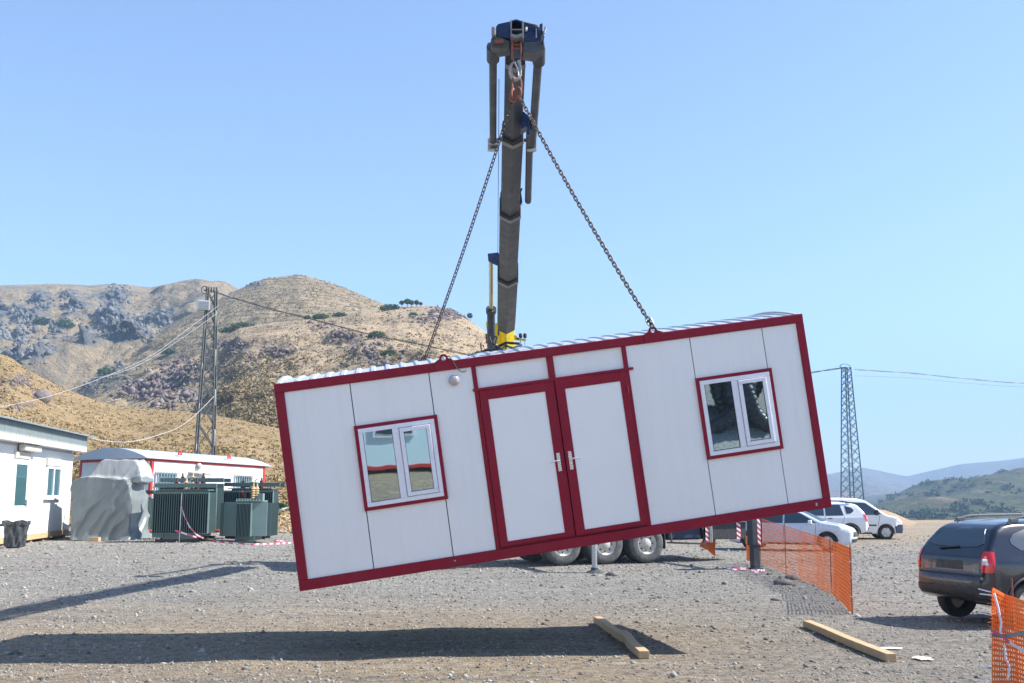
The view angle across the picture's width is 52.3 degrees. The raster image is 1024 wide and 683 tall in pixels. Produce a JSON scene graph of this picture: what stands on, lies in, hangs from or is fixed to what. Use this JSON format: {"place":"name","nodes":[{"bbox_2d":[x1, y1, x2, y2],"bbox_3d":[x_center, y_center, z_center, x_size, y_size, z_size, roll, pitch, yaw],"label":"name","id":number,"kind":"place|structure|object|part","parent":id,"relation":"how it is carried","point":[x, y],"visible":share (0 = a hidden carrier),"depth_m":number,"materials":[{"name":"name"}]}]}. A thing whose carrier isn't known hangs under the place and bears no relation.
{"place":"outdoors","nodes":[
{"label":"outdoors","id":0,"kind":"place"},
{"bbox_2d":[0,279,237,390],"bbox_3d":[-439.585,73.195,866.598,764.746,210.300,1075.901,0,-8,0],"label":"rocky hills","id":1,"kind":"structure","parent":0,"point":[70,361],"depth_m":590.25,"materials":[{"name":"grey stone"}]},
{"bbox_2d":[33,317,53,324],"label":"bush","id":2,"kind":"object","parent":1,"relation":"on","point":[43,320],"visible":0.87,"depth_m":580.23,"materials":[{"name":"green plant"}]},
{"bbox_2d":[53,319,75,326],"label":"bush","id":3,"kind":"object","parent":1,"relation":"on","point":[63,322],"visible":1,"depth_m":576.13,"materials":[{"name":"green plant"}]},
{"bbox_2d":[0,283,178,364],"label":"crag rocks","id":4,"kind":"object","parent":1,"relation":"on","point":[18,332],"visible":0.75,"depth_m":579.63,"materials":[{"name":"grey stone"}]},
{"bbox_2d":[0,354,290,526],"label":"foothill","id":5,"kind":"structure","parent":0,"point":[134,430],"depth_m":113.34,"materials":[{"name":"beige plant"}]},
{"bbox_2d":[33,389,52,403],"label":"boulder","id":6,"kind":"object","parent":5,"relation":"on","point":[41,393],"visible":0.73,"depth_m":113.32,"materials":[{"name":"grey stone"}]},
{"bbox_2d":[0,369,98,422],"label":"foothill rocks","id":7,"kind":"object","parent":5,"relation":"on","point":[15,380],"visible":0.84,"depth_m":120.40,"materials":[{"name":"grey stone"}]},
{"bbox_2d":[278,502,288,509],"bbox_3d":[-13.875,9.863,62.383,1.474,0.678,1.245,0,-8,0],"label":"bush","id":8,"kind":"object","parent":5,"relation":"on","point":[280,505],"visible":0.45,"depth_m":62.12,"materials":[{"name":"green plant"}]},
{"bbox_2d":[72,275,386,398],"bbox_3d":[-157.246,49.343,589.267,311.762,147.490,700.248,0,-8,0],"label":"cone hill","id":9,"kind":"structure","parent":0,"point":[242,313],"depth_m":451.06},
{"bbox_2d":[96,367,113,374],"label":"bush","id":10,"kind":"object","parent":9,"relation":"on","point":[104,371],"visible":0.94,"depth_m":421.00,"materials":[{"name":"green plant"}]},
{"bbox_2d":[161,348,175,354],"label":"bush","id":11,"kind":"object","parent":9,"relation":"on","point":[168,351],"visible":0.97,"depth_m":424.73,"materials":[{"name":"green plant"}]},
{"bbox_2d":[76,274,306,395],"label":"gully rocks","id":12,"kind":"object","parent":9,"relation":"on","point":[121,363],"visible":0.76,"depth_m":424.14,"materials":[{"name":"grey stone"}]},
{"bbox_2d":[78,275,378,390],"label":"hill scrub","id":13,"kind":"object","parent":9,"relation":"on","point":[269,303],"visible":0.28,"depth_m":449.25,"materials":[{"name":"green plant"}]},
{"bbox_2d":[95,306,496,427],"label":"tan hill","id":14,"kind":"structure","parent":0,"point":[389,327],"depth_m":247.86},
{"bbox_2d":[218,326,238,332],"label":"bush","id":15,"kind":"object","parent":14,"relation":"on","point":[227,329],"visible":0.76,"depth_m":333.84,"materials":[{"name":"green plant"}]},
{"bbox_2d":[229,322,254,327],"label":"bush","id":16,"kind":"object","parent":14,"relation":"on","point":[237,324],"visible":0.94,"depth_m":332.19,"materials":[{"name":"green plant"}]},
{"bbox_2d":[107,305,478,427],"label":"hillside rocks","id":17,"kind":"object","parent":14,"relation":"on","point":[156,391],"visible":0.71,"depth_m":248.12,"materials":[{"name":"grey stone"}]},
{"bbox_2d":[98,309,497,427],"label":"scrub","id":18,"kind":"object","parent":14,"relation":"on","point":[272,411],"visible":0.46,"depth_m":200.76,"materials":[{"name":"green plant"}]},
{"bbox_2d":[312,313,330,318],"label":"bush","id":19,"kind":"object","parent":14,"relation":"on","point":[318,316],"visible":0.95,"depth_m":310.57,"materials":[{"name":"green plant"}]},
{"bbox_2d":[330,312,346,316],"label":"bush","id":20,"kind":"object","parent":14,"relation":"on","point":[339,314],"visible":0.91,"depth_m":334.15,"materials":[{"name":"green plant"}]},
{"bbox_2d":[365,330,386,337],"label":"bush","id":21,"kind":"object","parent":14,"relation":"on","point":[380,333],"visible":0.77,"depth_m":230.81,"materials":[{"name":"green plant"}]},
{"bbox_2d":[379,349,397,355],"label":"bush","id":22,"kind":"object","parent":14,"relation":"on","point":[389,352],"visible":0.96,"depth_m":198.59,"materials":[{"name":"green plant"}]},
{"bbox_2d":[379,304,399,310],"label":"bush","id":23,"kind":"object","parent":14,"relation":"on","point":[391,306],"visible":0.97,"depth_m":326.61,"materials":[{"name":"green plant"}]},
{"bbox_2d":[0,522,1023,682],"bbox_3d":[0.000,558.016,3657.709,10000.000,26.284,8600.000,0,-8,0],"label":"ground","id":24,"kind":"structure","parent":0,"point":[926,529],"depth_m":16.94,"materials":[{"name":"grey gravel"}]},
{"bbox_2d":[0,520,30,547],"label":"rubbish bin","id":25,"kind":"object","parent":24,"relation":"on","point":[15,534],"visible":1,"depth_m":33.00,"materials":[{"name":"black plastic"}]},
{"bbox_2d":[0,415,94,544],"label":"site cabin","id":26,"kind":"object","parent":24,"relation":"on","point":[36,463],"visible":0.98,"depth_m":38.27,"materials":[{"name":"white metal"}]},
{"bbox_2d":[10,451,30,521],"bbox_3d":[-17.177,5.309,36.420,0.125,2.908,1.623,1,-8,-9],"label":"door","id":27,"kind":"structure","parent":26,"relation":"in","point":[17,509],"depth_m":36.36,"materials":[{"name":"white plastic"}]},
{"bbox_2d":[43,458,62,499],"bbox_3d":[-17.801,5.354,40.573,0.160,1.562,2.198,1,-8,-9],"label":"window","id":28,"kind":"structure","parent":26,"relation":"in","point":[53,474],"depth_m":40.46,"materials":[{"name":"white plastic"}]},
{"bbox_2d":[88,414,195,441],"bbox_3d":[-17.553,3.550,50.861,0.481,3.007,13.324,-1,-9,8],"label":"white cable","id":29,"kind":"object","parent":26,"relation":"attached to","point":[146,438],"visible":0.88,"depth_m":50.34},
{"bbox_2d":[89,537,100,541],"bbox_3d":[-15.718,7.456,39.331,0.350,0.160,0.250,0,-8,0],"label":"timber block","id":30,"kind":"object","parent":24,"relation":"on","point":[92,539],"depth_m":39.21,"materials":[{"name":"beige wood"}]},
{"bbox_2d":[70,459,152,539],"bbox_3d":[-15.820,6.224,41.308,2.778,3.151,2.670,0,-8,0],"label":"tarpaulin","id":31,"kind":"object","parent":24,"relation":"on","point":[110,498],"visible":0.97,"depth_m":40.40,"materials":[{"name":"silver plastic"}]},
{"bbox_2d":[145,490,158,529],"bbox_3d":[-15.894,6.978,42.948,2.572,2.111,1.345,0,-8,0],"label":"power transformer","id":32,"kind":"object","parent":24,"relation":"on","point":[150,505],"visible":0.02,"depth_m":42.81,"materials":[{"name":"green metal"}]},
{"bbox_2d":[73,448,271,534],"bbox_3d":[-15.607,7.154,48.598,5.250,3.945,7.635,-5,-11,30],"label":"site cabin","id":33,"kind":"object","parent":24,"relation":"on","point":[163,464],"visible":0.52,"depth_m":46.77,"materials":[{"name":"white metal"}]},
{"bbox_2d":[154,470,178,489],"bbox_3d":[-15.013,6.180,45.346,0.175,1.169,1.222,-5,-11,30],"label":"window","id":34,"kind":"structure","parent":33,"relation":"in","point":[158,474],"depth_m":45.22,"materials":[{"name":"white glass"}]},
{"bbox_2d":[234,473,253,487],"bbox_3d":[-12.682,6.871,49.303,0.175,1.264,1.156,-5,-11,30],"label":"window","id":35,"kind":"structure","parent":33,"relation":"in","point":[237,477],"depth_m":49.20,"materials":[{"name":"white glass"}]},
{"bbox_2d":[179,495,181,542],"bbox_3d":[-11.427,6.162,35.965,0.041,1.850,0.024,0,-8,0],"label":"tape post","id":36,"kind":"object","parent":24,"relation":"on","point":[180,519],"visible":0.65,"depth_m":35.96,"materials":[{"name":"metal"}]},
{"bbox_2d":[181,505,292,544],"bbox_3d":[-9.939,6.706,38.285,3.271,1.561,4.936,0,-8,0],"label":"barrier tape","id":37,"kind":"object","parent":36,"relation":"attached to","point":[234,542],"visible":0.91,"depth_m":37.71,"materials":[{"name":"red plastic"}]},
{"bbox_2d":[151,478,223,542],"bbox_3d":[-11.866,6.168,38.248,2.248,2.333,1.208,0,-8,0],"label":"power transformer","id":38,"kind":"object","parent":24,"relation":"on","point":[199,507],"visible":0.99,"depth_m":37.75,"materials":[{"name":"green metal"}]},
{"bbox_2d":[175,530,209,540],"bbox_3d":[-11.443,7.074,38.163,0.712,0.520,4.915,1,-8,-5],"label":"barrier tape","id":39,"kind":"object","parent":24,"relation":"on","point":[187,534],"visible":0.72,"depth_m":35.85,"materials":[{"name":"red plastic"}]},
{"bbox_2d":[159,473,230,538],"bbox_3d":[-12.439,6.439,40.881,2.460,2.570,1.297,0,-8,0],"label":"power transformer","id":40,"kind":"object","parent":24,"relation":"on","point":[219,496],"visible":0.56,"depth_m":40.56,"materials":[{"name":"green metal"}]},
{"bbox_2d":[194,286,218,454],"bbox_3d":[-17.031,3.539,58.094,1.401,13.398,1.302,3,-9,-20],"label":"lattice pylon","id":41,"kind":"object","parent":24,"relation":"on","point":[203,305],"visible":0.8,"depth_m":58.22,"materials":[{"name":"metal"}]},
{"bbox_2d":[3,305,218,406],"bbox_3d":[-21.254,0.758,52.535,0.925,7.278,14.636,-6,-11,37],"label":"white cable","id":42,"kind":"object","parent":41,"relation":"attached to","point":[112,373],"visible":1,"depth_m":53.70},
{"bbox_2d":[76,313,216,379],"bbox_3d":[-19.151,0.116,55.617,7.421,4.309,0.706,7,-11,-38],"label":"white cable","id":43,"kind":"object","parent":41,"relation":"attached to","point":[150,358],"visible":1,"depth_m":55.46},
{"bbox_2d":[218,293,844,372],"bbox_3d":[2.722,0.356,65.422,41.067,4.335,1.682,3,-9,-17],"label":"twisted cable","id":44,"kind":"object","parent":41,"relation":"hanging from","point":[387,337],"visible":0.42,"depth_m":61.98,"materials":[{"name":"black metal"}]},
{"bbox_2d":[220,483,278,541],"bbox_3d":[-10.002,6.482,39.610,1.908,2.185,1.625,0,-8,0],"label":"power transformer","id":45,"kind":"object","parent":24,"relation":"on","point":[256,520],"visible":1,"depth_m":39.10,"materials":[{"name":"green metal"}]},
{"bbox_2d":[223,478,284,538],"bbox_3d":[-10.415,6.712,42.106,2.227,2.432,1.200,0,-8,0],"label":"power transformer","id":46,"kind":"object","parent":24,"relation":"on","point":[271,495],"visible":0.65,"depth_m":41.81,"materials":[{"name":"green metal"}]},
{"bbox_2d":[278,512,291,532],"bbox_3d":[-10.520,8.404,48.413,2.453,0.978,1.319,0,-8,0],"label":"coil pile","id":47,"kind":"object","parent":24,"relation":"on","point":[281,527],"visible":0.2,"depth_m":48.20,"materials":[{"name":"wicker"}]},
{"bbox_2d":[451,19,762,573],"bbox_3d":[3.043,0.955,24.520,13.323,9.294,15.743,3,-9,-22],"label":"crane truck","id":48,"kind":"object","parent":24,"relation":"on","point":[511,40],"visible":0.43,"depth_m":22.45,"materials":[{"name":"black metal"}]},
{"bbox_2d":[508,58,521,102],"bbox_3d":[0.053,-3.984,15.803,0.213,0.770,0.118,0,-8,0],"label":"crane hook","id":49,"kind":"object","parent":48,"relation":"hanging from","point":[513,91],"visible":1,"depth_m":15.78,"materials":[{"name":"metal"}]},
{"bbox_2d":[423,100,513,360],"bbox_3d":[-0.710,-1.616,16.052,1.884,3.995,0.067,-7,-11,39],"label":"lifting chain","id":50,"kind":"object","parent":49,"relation":"hanging from","point":[472,222],"visible":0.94,"depth_m":16.00,"materials":[{"name":"metal"}]},
{"bbox_2d":[274,311,831,590],"bbox_3d":[0.435,1.312,14.926,7.000,2.912,3.104,-8,-3,-7],"label":"portable cabin","id":51,"kind":"object","parent":50,"relation":"hanging from","point":[446,461],"visible":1,"depth_m":13.46,"materials":[{"name":"metal"}]},
{"bbox_2d":[354,415,447,510],"bbox_3d":[-1.407,1.538,13.225,1.060,1.080,0.060,-8,-3,-7],"label":"window","id":52,"kind":"structure","parent":51,"relation":"in","point":[378,445],"depth_m":13.21,"materials":[{"name":"paint"}]},
{"bbox_2d":[479,381,574,546],"bbox_3d":[0.196,1.563,13.391,0.984,2.002,0.116,-8,-3,-7],"label":"door","id":53,"kind":"structure","parent":51,"relation":"in","point":[526,458],"depth_m":13.42,"materials":[{"name":"paint"}]},
{"bbox_2d":[554,371,646,534],"bbox_3d":[1.158,1.433,13.503,0.949,2.002,0.134,-8,-3,-7],"label":"door","id":54,"kind":"structure","parent":51,"relation":"in","point":[595,416],"depth_m":13.52,"materials":[{"name":"paint"}]},
{"bbox_2d":[695,368,783,459],"bbox_3d":[3.005,0.949,13.778,1.050,1.080,0.060,-8,-3,-7],"label":"window","id":55,"kind":"structure","parent":51,"relation":"in","point":[735,415],"depth_m":13.77,"materials":[{"name":"paint"}]},
{"bbox_2d":[519,98,654,328],"bbox_3d":[0.994,-1.923,14.719,2.338,3.790,0.067,-7,-11,41],"label":"lifting chain","id":56,"kind":"object","parent":49,"relation":"hanging from","point":[587,220],"visible":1,"depth_m":14.63,"materials":[{"name":"metal"}]},
{"bbox_2d":[645,316,653,327],"bbox_3d":[1.811,-0.260,13.746,0.140,0.171,0.031,-6,-11,37],"label":"shackle","id":57,"kind":"object","parent":56,"relation":"attached to","point":[647,322],"visible":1,"depth_m":13.74,"materials":[{"name":"metal"}]},
{"bbox_2d":[593,616,623,642],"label":"timber beam","id":58,"kind":"structure","parent":24,"relation":"on","point":[607,626],"depth_m":15.47,"materials":[{"name":"beige wood"}]},
{"bbox_2d":[605,571,618,575],"bbox_3d":[2.546,5.940,26.613,0.311,0.166,0.348,3,-9,-19],"label":"stone","id":59,"kind":"object","parent":24,"relation":"on","point":[611,573],"visible":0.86,"depth_m":26.51,"materials":[{"name":"grey stone"}]},
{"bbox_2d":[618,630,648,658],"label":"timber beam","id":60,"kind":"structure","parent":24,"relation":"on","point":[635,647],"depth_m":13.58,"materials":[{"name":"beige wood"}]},
{"bbox_2d":[700,539,715,557],"bbox_3d":[6.018,6.226,32.110,0.506,1.000,0.092,0,-8,0],"label":"net scrap","id":61,"kind":"object","parent":24,"relation":"on","point":[710,547],"visible":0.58,"depth_m":32.10,"materials":[{"name":"orange plastic"}]},
{"bbox_2d":[727,567,748,570],"bbox_3d":[6.010,6.038,27.747,0.587,0.081,0.288,-2,-9,12],"label":"barrier tape","id":62,"kind":"object","parent":24,"relation":"on","point":[737,568],"visible":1,"depth_m":27.70,"materials":[{"name":"plastic"}]},
{"bbox_2d":[746,536,749,560],"bbox_3d":[6.929,6.069,30.545,0.151,1.000,0.070,0,-8,0],"label":"net scrap","id":63,"kind":"object","parent":24,"relation":"on","point":[748,552],"visible":0.61,"depth_m":30.55,"materials":[{"name":"orange plastic"}]},
{"bbox_2d":[770,598,782,600],"bbox_3d":[5.134,5.007,20.239,0.247,0.074,0.209,0,-8,0],"label":"stone","id":64,"kind":"object","parent":24,"relation":"on","point":[776,599],"visible":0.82,"depth_m":20.18,"materials":[{"name":"grey stone"}]},
{"bbox_2d":[773,579,792,584],"bbox_3d":[6.325,5.631,24.339,0.455,0.199,0.429,0,-8,0],"label":"stone","id":65,"kind":"object","parent":24,"relation":"on","point":[782,582],"visible":0.76,"depth_m":24.23,"materials":[{"name":"grey stone"}]},
{"bbox_2d":[785,574,800,579],"bbox_3d":[6.892,5.826,25.665,0.421,0.216,0.306,3,-9,-18],"label":"stone","id":66,"kind":"object","parent":24,"relation":"on","point":[792,576],"visible":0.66,"depth_m":25.55,"materials":[{"name":"grey stone"}]},
{"bbox_2d":[729,511,857,550],"bbox_3d":[10.042,6.729,37.446,4.468,1.447,2.180,-4,-9,24],"label":"parked car","id":67,"kind":"object","parent":24,"relation":"on","point":[808,522],"visible":0.56,"depth_m":36.51,"materials":[{"name":"silver metal"}]},
{"bbox_3d":[9.189,6.233,37.107,0.870,0.420,0.250,-4,-9,24],"label":"side window","id":68,"kind":"part","parent":67,"relation":"part of","materials":[{"name":"black glass"}]},
{"bbox_3d":[10.143,6.170,36.687,1.100,0.420,0.250,-4,-9,24],"label":"side window","id":69,"kind":"part","parent":67,"relation":"part of","materials":[{"name":"black glass"}]},
{"bbox_2d":[760,519,858,614],"bbox_3d":[6.649,4.851,23.581,0.572,1.515,11.793,-1,-8,6],"label":"safety net","id":70,"kind":"object","parent":24,"relation":"on","point":[841,588],"visible":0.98,"depth_m":22.95,"materials":[{"name":"orange plastic"}]},
{"bbox_2d":[806,500,868,535],"bbox_3d":[12.992,7.689,44.842,4.283,1.721,2.200,-1,-9,8],"label":"parked car","id":71,"kind":"object","parent":24,"relation":"on","point":[854,516],"visible":0.3,"depth_m":43.94,"materials":[{"name":"white paint"}]},
{"bbox_3d":[12.577,7.151,44.242,1.220,0.460,0.237,-1,-9,8],"label":"side window","id":72,"kind":"part","parent":71,"relation":"part of","materials":[{"name":"black glass"}]},
{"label":"side window","id":73,"kind":"part","parent":71,"relation":"part of","materials":[{"name":"black glass"}]},
{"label":"side window","id":74,"kind":"part","parent":71,"relation":"part of","materials":[{"name":"black glass"}]},
{"bbox_2d":[803,620,895,661],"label":"timber beam","id":75,"kind":"structure","parent":24,"relation":"on","point":[860,645],"depth_m":13.98,"materials":[{"name":"beige wood"}]},
{"bbox_2d":[840,363,864,500],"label":"lattice pylon","id":76,"kind":"object","parent":24,"relation":"on","point":[847,370],"visible":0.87,"depth_m":69.85,"materials":[{"name":"grey metal"}]},
{"bbox_2d":[855,369,1023,383],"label":"twisted cable","id":77,"kind":"object","parent":76,"relation":"attached to","point":[934,375],"visible":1,"depth_m":71.88,"materials":[{"name":"black metal"}]},
{"bbox_2d":[873,376,1013,386],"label":"thin wire","id":78,"kind":"object","parent":76,"relation":"attached to","point":[938,380],"visible":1,"depth_m":71.85,"materials":[{"name":"grey metal"}]},
{"bbox_2d":[831,498,902,539],"bbox_3d":[15.163,7.928,46.808,4.375,1.825,2.260,-1,-9,7],"label":"parked van","id":79,"kind":"object","parent":24,"relation":"on","point":[882,525],"visible":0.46,"depth_m":45.80,"materials":[{"name":"white paint"}]},
{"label":"side window","id":80,"kind":"part","parent":79,"relation":"part of","materials":[{"name":"black glass"}]},
{"bbox_2d":[880,647,901,648],"bbox_3d":[5.027,4.068,13.882,0.356,0.014,0.217,0,-8,0],"label":"paint patch","id":81,"kind":"object","parent":24,"relation":"on","point":[891,647],"visible":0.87,"depth_m":13.85,"materials":[{"name":"white paint"}]},
{"bbox_2d":[917,513,1023,625],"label":"parked car","id":82,"kind":"object","parent":24,"relation":"on","point":[961,560],"visible":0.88,"depth_m":16.49,"materials":[{"name":"blue paint"}]},
{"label":"rear window","id":83,"kind":"part","parent":82,"relation":"part of","materials":[{"name":"black glass"}]},
{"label":"side window","id":84,"kind":"part","parent":82,"relation":"part of","materials":[{"name":"grey glass"}]},
{"bbox_2d":[978,578,1023,682],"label":"safety net","id":85,"kind":"object","parent":24,"relation":"on","point":[1015,632],"visible":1,"depth_m":11.09,"materials":[{"name":"orange plastic"}]},
{"bbox_2d":[0,0,1023,475],"label":"sky","id":86,"kind":"structure","parent":0,"point":[855,168],"materials":[{"name":"blue"}]},
{"bbox_2d":[878,509,953,525],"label":"earth bank","id":87,"kind":"structure","parent":0,"point":[906,522],"depth_m":74.74,"materials":[{"name":"soil"}]},
{"bbox_2d":[912,656,933,659],"bbox_3d":[5.099,3.926,12.980,0.245,0.014,0.385,0,-8,0],"label":"paint patch","id":88,"kind":"object","parent":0,"point":[922,658],"visible":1,"depth_m":12.92,"materials":[{"name":"white paint"}]},
{"bbox_2d":[827,458,1023,497],"bbox_3d":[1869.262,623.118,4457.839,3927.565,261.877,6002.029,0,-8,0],"label":"distant hills","id":89,"kind":"structure","parent":0,"point":[876,482],"depth_m":3389.98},
{"bbox_2d":[859,467,1023,519],"bbox_3d":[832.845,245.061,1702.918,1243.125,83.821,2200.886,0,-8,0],"label":"wooded hill","id":90,"kind":"structure","parent":0,"point":[945,499],"depth_m":768.32,"materials":[{"name":"plant"}]},
{"bbox_2d":[878,469,1023,519],"bbox_3d":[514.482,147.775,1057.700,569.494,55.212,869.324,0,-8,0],"label":"hillside woods","id":91,"kind":"object","parent":90,"relation":"on","point":[931,513],"visible":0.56,"depth_m":680.52,"materials":[{"name":"green plant"}]}
]}

